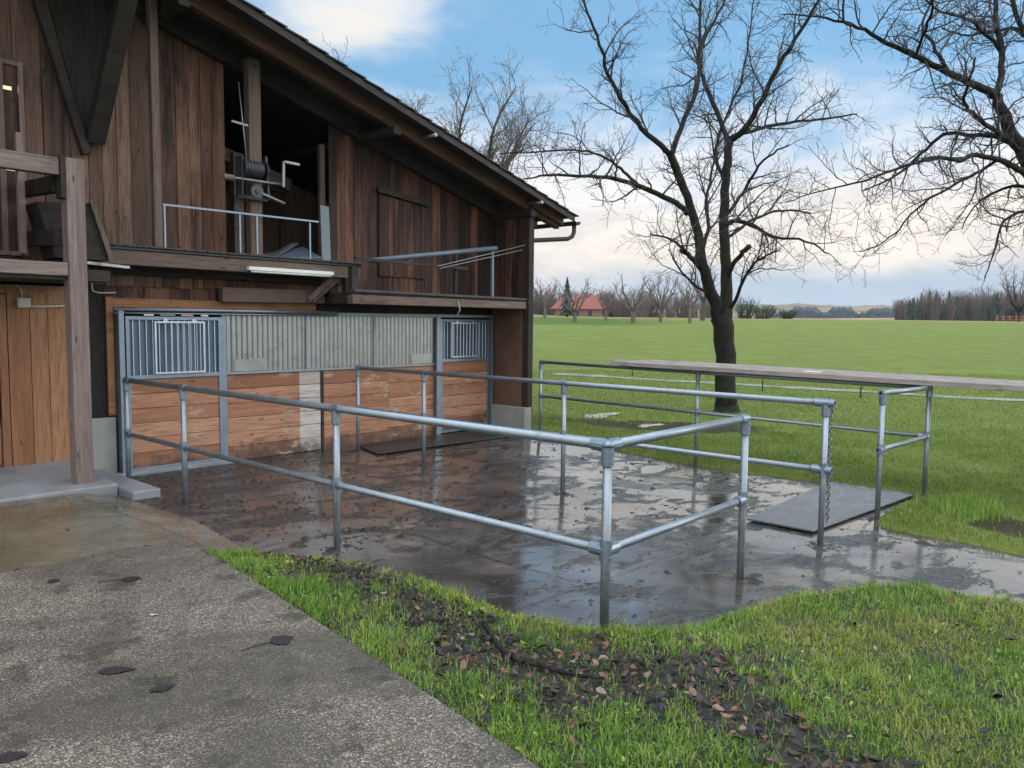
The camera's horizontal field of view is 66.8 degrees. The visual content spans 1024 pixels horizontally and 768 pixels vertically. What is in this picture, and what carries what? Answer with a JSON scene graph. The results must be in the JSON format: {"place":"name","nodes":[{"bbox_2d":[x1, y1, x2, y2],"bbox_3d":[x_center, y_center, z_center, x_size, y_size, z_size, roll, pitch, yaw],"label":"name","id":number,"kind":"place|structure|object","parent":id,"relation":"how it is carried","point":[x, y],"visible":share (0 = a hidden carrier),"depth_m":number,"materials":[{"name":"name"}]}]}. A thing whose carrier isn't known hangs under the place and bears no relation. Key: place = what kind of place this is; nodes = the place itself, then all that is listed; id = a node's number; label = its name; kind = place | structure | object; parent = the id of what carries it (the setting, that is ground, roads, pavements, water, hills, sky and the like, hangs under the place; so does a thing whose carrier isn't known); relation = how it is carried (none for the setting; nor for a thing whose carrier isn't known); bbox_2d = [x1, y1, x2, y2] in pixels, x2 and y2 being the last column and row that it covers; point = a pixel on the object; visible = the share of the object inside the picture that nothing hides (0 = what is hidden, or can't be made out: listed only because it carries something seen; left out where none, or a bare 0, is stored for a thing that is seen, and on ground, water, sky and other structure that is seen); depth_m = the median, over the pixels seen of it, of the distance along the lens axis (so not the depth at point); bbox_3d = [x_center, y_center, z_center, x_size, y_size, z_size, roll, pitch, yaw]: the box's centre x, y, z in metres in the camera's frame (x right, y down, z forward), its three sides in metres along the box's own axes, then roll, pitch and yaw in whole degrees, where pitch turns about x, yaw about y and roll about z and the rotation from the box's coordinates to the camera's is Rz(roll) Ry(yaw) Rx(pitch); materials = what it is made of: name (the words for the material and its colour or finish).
{"place":"outdoors","nodes":[
{"label":"outdoors","id":0,"kind":"place"},
{"bbox_2d":[0,493,245,572],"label":"apron","id":1,"kind":"object","parent":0,"point":[41,525],"visible":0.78,"depth_m":6.70,"materials":[{"name":"concrete"}]},
{"bbox_2d":[0,132,93,484],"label":"porch frame","id":2,"kind":"object","parent":1,"relation":"on","point":[64,182],"visible":0.9,"depth_m":8.26,"materials":[{"name":"brown wood"}]},
{"bbox_2d":[0,460,117,502],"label":"door step","id":3,"kind":"object","parent":1,"relation":"on","point":[34,481],"depth_m":8.40,"materials":[{"name":"concrete"}]},
{"bbox_2d":[3,540,171,572],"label":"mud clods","id":4,"kind":"object","parent":1,"relation":"on","point":[90,556],"visible":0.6,"depth_m":5.93,"materials":[{"name":"brown soil"}]},
{"bbox_2d":[31,503,382,705],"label":"mud clods","id":5,"kind":"object","parent":1,"relation":"on","point":[129,591],"visible":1,"depth_m":4.79,"materials":[{"name":"brown soil"}]},
{"bbox_2d":[0,541,540,767],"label":"pavement","id":6,"kind":"structure","parent":0,"point":[275,705],"depth_m":3.67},
{"bbox_2d":[0,751,28,762],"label":"dead leaf","id":7,"kind":"object","parent":6,"relation":"on","point":[8,756],"visible":1,"depth_m":3.01,"materials":[{"name":"grey plant"}]},
{"bbox_2d":[47,579,59,582],"bbox_3d":[-3.066,1.313,5.182,0.068,0.004,0.069,2,5,20],"label":"dead leaf","id":8,"kind":"object","parent":6,"relation":"on","point":[52,580],"visible":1,"depth_m":5.18,"materials":[{"name":"plant"}]},
{"bbox_2d":[98,666,136,673],"bbox_3d":[-1.935,1.400,3.796,0.171,0.004,0.087,1,5,8],"label":"dead leaf","id":9,"kind":"object","parent":6,"relation":"on","point":[113,670],"visible":1,"depth_m":3.80,"materials":[{"name":"grey plant"}]},
{"bbox_2d":[97,576,140,582],"bbox_3d":[-2.640,1.313,5.232,0.262,0.011,0.111,0,5,-13],"label":"dead leaf","id":10,"kind":"object","parent":6,"relation":"on","point":[130,578],"visible":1,"depth_m":5.23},
{"bbox_2d":[149,675,174,691],"bbox_3d":[-1.645,1.407,3.661,0.108,0.011,0.191,-1,5,-19],"label":"dead leaf","id":11,"kind":"object","parent":6,"relation":"on","point":[162,687],"visible":1,"depth_m":3.61,"materials":[{"name":"grey plant"}]},
{"bbox_2d":[240,635,292,651],"bbox_3d":[-1.321,1.385,4.174,0.288,0.011,0.139,-2,5,-25],"label":"dead leaf","id":12,"kind":"object","parent":6,"relation":"on","point":[283,639],"visible":1,"depth_m":4.19,"materials":[{"name":"brown plant"}]},
{"bbox_2d":[195,543,548,765],"bbox_3d":[-0.548,1.421,3.795,0.209,0.137,6.249,-3,6,-39],"label":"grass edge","id":13,"kind":"object","parent":6,"relation":"on","point":[426,690],"visible":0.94,"depth_m":3.80,"materials":[{"name":"green plant"}]},
{"bbox_2d":[131,430,1023,677],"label":"yard","id":14,"kind":"structure","parent":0,"point":[782,561],"depth_m":7.40,"materials":[{"name":"concrete"}]},
{"bbox_2d":[94,469,160,499],"bbox_3d":[-4.553,1.225,8.950,1.590,0.250,0.300,5,6,41],"label":"door step","id":15,"kind":"object","parent":14,"relation":"on","point":[130,489],"depth_m":8.53,"materials":[{"name":"concrete"}]},
{"bbox_2d":[360,431,507,453],"bbox_3d":[-1.207,0.962,13.293,0.850,0.072,3.448,5,6,41],"label":"rubber mat","id":16,"kind":"object","parent":14,"relation":"on","point":[415,443],"visible":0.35,"depth_m":12.96,"materials":[{"name":"black rubber"}]},
{"bbox_2d":[122,377,751,629],"bbox_3d":[-1.361,0.847,7.570,6.866,1.553,1.935,5,6,41],"label":"paddock railing","id":17,"kind":"object","parent":14,"relation":"on","point":[605,548],"visible":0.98,"depth_m":5.72,"materials":[{"name":"silver metal"}]},
{"bbox_2d":[120,446,764,594],"bbox_3d":[-0.097,1.307,9.329,7.717,0.337,6.871,5,6,41],"label":"leaf scatter","id":18,"kind":"object","parent":14,"relation":"on","point":[263,512],"visible":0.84,"depth_m":8.33,"materials":[{"name":"brown plant"}]},
{"bbox_2d":[172,449,877,584],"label":"mud clods","id":19,"kind":"object","parent":14,"relation":"on","point":[753,580],"visible":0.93,"depth_m":6.54,"materials":[{"name":"brown soil"}]},
{"bbox_2d":[135,437,975,626],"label":"mud clods","id":20,"kind":"object","parent":14,"relation":"on","point":[460,546],"visible":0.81,"depth_m":7.74,"materials":[{"name":"brown soil"}]},
{"bbox_2d":[355,365,836,545],"bbox_3d":[0.305,0.741,9.660,7.215,1.638,0.127,5,6,41],"label":"paddock railing","id":21,"kind":"object","parent":14,"relation":"on","point":[823,469],"visible":0.81,"depth_m":8.44,"materials":[{"name":"silver metal"}]},
{"bbox_2d":[825,407,833,522],"bbox_3d":[2.991,0.769,7.321,0.042,1.105,0.076,5,6,41],"label":"chain","id":22,"kind":"object","parent":21,"relation":"hanging from","point":[829,458],"visible":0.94,"depth_m":7.31,"materials":[{"name":"metal"}]},
{"bbox_2d":[538,360,933,519],"bbox_3d":[2.293,0.710,11.486,6.586,1.820,2.093,5,6,41],"label":"paddock railing","id":23,"kind":"object","parent":14,"relation":"on","point":[881,448],"visible":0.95,"depth_m":10.78,"materials":[{"name":"silver metal"}]},
{"bbox_2d":[610,359,1023,391],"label":"timber platform","id":24,"kind":"structure","parent":23,"relation":"on","point":[957,382],"depth_m":10.86,"materials":[{"name":"grey wood"}]},
{"bbox_2d":[747,481,913,531],"bbox_3d":[3.831,1.446,9.454,1.139,0.195,3.550,5,6,41],"label":"rubber mat","id":25,"kind":"object","parent":14,"relation":"on","point":[847,502],"visible":1,"depth_m":9.13,"materials":[{"name":"grey rubber"}]},
{"bbox_2d":[204,542,1023,767],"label":"grass bank","id":26,"kind":"structure","parent":0,"point":[747,702],"depth_m":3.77,"materials":[{"name":"plant"}]},
{"bbox_2d":[211,546,1023,767],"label":"dead straw","id":27,"kind":"object","parent":26,"relation":"on","point":[692,666],"visible":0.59,"depth_m":3.96,"materials":[{"name":"beige plant"}]},
{"bbox_2d":[216,548,1023,767],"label":"bank weeds","id":28,"kind":"object","parent":26,"relation":"on","point":[687,692],"visible":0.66,"depth_m":4.09,"materials":[{"name":"green plant"}]},
{"bbox_2d":[233,548,1023,767],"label":"leaf litter","id":29,"kind":"object","parent":26,"relation":"on","point":[717,705],"visible":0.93,"depth_m":3.82,"materials":[{"name":"brown plant"}]},
{"bbox_2d":[481,620,604,678],"bbox_3d":[0.072,1.403,4.057,0.187,0.056,0.994,-3,6,-38],"label":"stick","id":30,"kind":"object","parent":29,"relation":"on","point":[501,647],"visible":0.98,"depth_m":3.93,"materials":[{"name":"brown wood"}]},
{"bbox_2d":[246,0,1023,305],"label":"sky","id":31,"kind":"structure","parent":0,"point":[399,46],"materials":[{"name":"blue"}]},
{"bbox_2d":[627,303,905,319],"bbox_3d":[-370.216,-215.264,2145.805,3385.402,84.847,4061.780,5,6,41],"label":"hills","id":32,"kind":"structure","parent":0,"point":[827,308],"depth_m":1589.30,"materials":[{"name":"grey"}]},
{"bbox_2d":[771,306,894,317],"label":"distant wood","id":33,"kind":"object","parent":32,"relation":"on","point":[832,312],"visible":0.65,"depth_m":877.29,"materials":[{"name":"plant"}]},
{"bbox_2d":[532,315,1023,554],"bbox_3d":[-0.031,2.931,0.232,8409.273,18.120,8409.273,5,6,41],"label":"field","id":34,"kind":"structure","parent":0,"point":[939,347],"depth_m":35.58,"materials":[{"name":"green plant"}]},
{"bbox_2d":[0,0,580,476],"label":"barn","id":35,"kind":"structure","parent":34,"relation":"on","point":[134,106],"depth_m":10.69,"materials":[{"name":"dark weathered wood planks"},{"name":"roof tile"}]},
{"bbox_2d":[0,428,1,465],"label":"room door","id":36,"kind":"structure","parent":35,"relation":"in","point":[0,428],"depth_m":8.80,"materials":[{"name":"brown wood"}]},
{"bbox_2d":[0,58,29,255],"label":"loft door","id":37,"kind":"structure","parent":35,"relation":"in","point":[12,119],"depth_m":8.73,"materials":[{"name":"beige wood"}]},
{"bbox_2d":[16,284,64,307],"bbox_3d":[-5.445,-1.013,8.993,0.052,0.265,0.527,5,6,41],"label":"junction box","id":38,"kind":"object","parent":35,"relation":"attached to","point":[22,302],"visible":0.94,"depth_m":8.85,"materials":[{"name":"grey plastic"}]},
{"bbox_2d":[26,200,113,261],"bbox_3d":[-5.018,-1.748,8.805,0.448,0.684,0.771,5,6,41],"label":"feed chute","id":39,"kind":"object","parent":35,"relation":"attached to","point":[44,215],"visible":0.69,"depth_m":8.74,"materials":[{"name":"brown wood"}]},
{"bbox_2d":[124,316,223,471],"bbox_3d":[-4.422,0.106,10.242,0.085,1.980,1.270,5,6,41],"label":"stable door","id":40,"kind":"structure","parent":35,"relation":"in","point":[166,347],"depth_m":10.20,"materials":[{"name":"brown wood"}]},
{"bbox_2d":[221,82,299,204],"bbox_3d":[-3.402,-3.215,10.455,0.300,1.544,1.091,5,6,41],"label":"hand winch","id":41,"kind":"object","parent":35,"relation":"attached to","point":[254,170],"visible":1,"depth_m":10.35,"materials":[{"name":"metal"}]},
{"bbox_2d":[270,243,297,255],"bbox_3d":[-3.356,-1.952,11.349,0.100,0.309,0.839,1,5,9],"label":"board","id":42,"kind":"object","parent":35,"relation":"on","point":[283,249],"visible":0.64,"depth_m":11.37,"materials":[{"name":"wood"}]},
{"bbox_2d":[246,266,333,276],"bbox_3d":[-3.093,-1.574,10.913,0.075,0.079,1.360,5,6,41],"label":"strip light","id":43,"kind":"object","parent":35,"relation":"attached to","point":[289,271],"visible":1,"depth_m":10.84,"materials":[{"name":"white paint"}]},
{"bbox_2d":[263,247,320,257],"bbox_3d":[-3.365,-1.953,11.490,0.550,0.270,1.000,5,6,41],"label":"sheet stack","id":44,"kind":"object","parent":35,"relation":"on","point":[300,252],"visible":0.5,"depth_m":11.55,"materials":[{"name":"grey metal"}]},
{"bbox_2d":[319,205,330,259],"bbox_3d":[-2.849,-2.275,11.826,0.153,0.908,0.272,-1,5,-22],"label":"board","id":45,"kind":"object","parent":35,"relation":"on","point":[325,233],"visible":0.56,"depth_m":11.81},
{"bbox_2d":[354,245,524,315],"bbox_3d":[-1.075,-1.774,12.752,0.184,1.317,3.762,5,6,41],"label":"balcony railing","id":46,"kind":"object","parent":35,"relation":"attached to","point":[395,259],"visible":0.95,"depth_m":12.82,"materials":[{"name":"metal"}]},
{"bbox_2d":[441,319,489,432],"bbox_3d":[-0.859,-0.166,14.345,0.085,2.050,1.260,5,6,41],"label":"stable door","id":47,"kind":"structure","parent":35,"relation":"in","point":[467,339],"depth_m":14.33,"materials":[{"name":"brown wood"}]},
{"bbox_2d":[322,32,559,184],"bbox_3d":[-2.364,-6.320,31.056,8.796,12.656,9.500,2,5,19],"label":"bare tree","id":48,"kind":"object","parent":34,"relation":"on","point":[505,162],"visible":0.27,"depth_m":28.33,"materials":[{"name":"brown plant"}]},
{"bbox_2d":[534,277,558,317],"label":"fruit tree","id":49,"kind":"object","parent":34,"relation":"on","point":[540,298],"visible":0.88,"depth_m":117.08,"materials":[{"name":"plant"}]},
{"bbox_2d":[558,276,576,316],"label":"conifer","id":50,"kind":"object","parent":34,"relation":"on","point":[566,312],"visible":0.71,"depth_m":148.69,"materials":[{"name":"green plant"}]},
{"bbox_2d":[554,275,596,321],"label":"fruit tree","id":51,"kind":"object","parent":34,"relation":"on","point":[575,310],"visible":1,"depth_m":99.27,"materials":[{"name":"brown plant"}]},
{"bbox_2d":[550,292,604,316],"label":"farmhouse","id":52,"kind":"object","parent":34,"relation":"on","point":[590,307],"visible":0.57,"depth_m":200.21,"materials":[{"name":"red tile"}]},
{"bbox_2d":[584,412,619,418],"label":"puddle","id":53,"kind":"object","parent":34,"relation":"on","point":[600,414],"visible":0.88,"depth_m":18.79,"materials":[{"name":"grey liquid"}]},
{"bbox_2d":[593,284,617,320],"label":"fruit tree","id":54,"kind":"object","parent":34,"relation":"on","point":[605,308],"visible":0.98,"depth_m":105.45,"materials":[{"name":"brown plant"}]},
{"bbox_2d":[533,283,717,317],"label":"hedgerow","id":55,"kind":"object","parent":34,"relation":"on","point":[647,307],"visible":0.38,"depth_m":219.35,"materials":[{"name":"brown plant"}]},
{"bbox_2d":[612,270,661,322],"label":"fruit tree","id":56,"kind":"object","parent":34,"relation":"on","point":[634,308],"visible":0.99,"depth_m":97.42,"materials":[{"name":"plant"}]},
{"bbox_2d":[640,424,664,426],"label":"puddle","id":57,"kind":"object","parent":34,"relation":"on","point":[645,425],"visible":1,"depth_m":16.93,"materials":[{"name":"grey liquid"}]},
{"bbox_2d":[643,273,678,321],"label":"fruit tree","id":58,"kind":"object","parent":34,"relation":"on","point":[663,304],"visible":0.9,"depth_m":102.08,"materials":[{"name":"plant"}]},
{"bbox_2d":[486,0,882,412],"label":"bare tree","id":59,"kind":"object","parent":34,"relation":"on","point":[721,308],"visible":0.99,"depth_m":19.06,"materials":[{"name":"brown plant"}]},
{"bbox_2d":[669,273,703,322],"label":"fruit tree","id":60,"kind":"object","parent":34,"relation":"on","point":[690,306],"visible":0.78,"depth_m":99.41,"materials":[{"name":"plant"}]},
{"bbox_2d":[688,258,719,320],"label":"bare tree","id":61,"kind":"object","parent":34,"relation":"on","point":[702,314],"visible":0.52,"depth_m":115.20,"materials":[{"name":"brown plant"}]},
{"bbox_2d":[733,295,763,318],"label":"bush","id":62,"kind":"object","parent":34,"relation":"on","point":[741,311],"visible":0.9,"depth_m":197.94,"materials":[{"name":"green plant"}]},
{"bbox_2d":[752,303,780,318],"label":"bush","id":63,"kind":"object","parent":34,"relation":"on","point":[764,311],"visible":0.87,"depth_m":203.08,"materials":[{"name":"green plant"}]},
{"bbox_2d":[779,308,800,318],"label":"bush","id":64,"kind":"object","parent":34,"relation":"on","point":[788,315],"visible":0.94,"depth_m":233.08,"materials":[{"name":"green plant"}]},
{"bbox_2d":[746,0,1023,304],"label":"bare tree","id":65,"kind":"object","parent":34,"relation":"on","point":[1011,136],"visible":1,"depth_m":10.85,"materials":[{"name":"brown plant"}]},
{"bbox_2d":[889,486,1020,524],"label":"meadow grass","id":66,"kind":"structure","parent":34,"relation":"on","point":[972,507],"depth_m":9.04,"materials":[{"name":"green plant"}]},
{"bbox_2d":[892,284,1023,320],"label":"distant forest","id":67,"kind":"object","parent":34,"relation":"on","point":[975,304],"visible":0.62,"depth_m":279.03,"materials":[{"name":"brown plant"}]},
{"bbox_2d":[996,315,1023,321],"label":"orchard fence","id":68,"kind":"object","parent":34,"relation":"on","point":[1016,319],"visible":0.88,"depth_m":155.33,"materials":[{"name":"wood"}]},
{"bbox_2d":[998,265,1023,321],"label":"bare tree","id":69,"kind":"object","parent":34,"relation":"on","point":[1019,308],"visible":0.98,"depth_m":188.49,"materials":[{"name":"brown plant"}]},
{"bbox_2d":[532,369,1023,427],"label":"meadow grass","id":70,"kind":"structure","parent":0,"point":[835,397],"depth_m":22.36,"materials":[{"name":"green plant"}]},
{"bbox_2d":[553,373,1023,400],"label":"track","id":71,"kind":"structure","parent":0,"point":[852,390],"depth_m":26.82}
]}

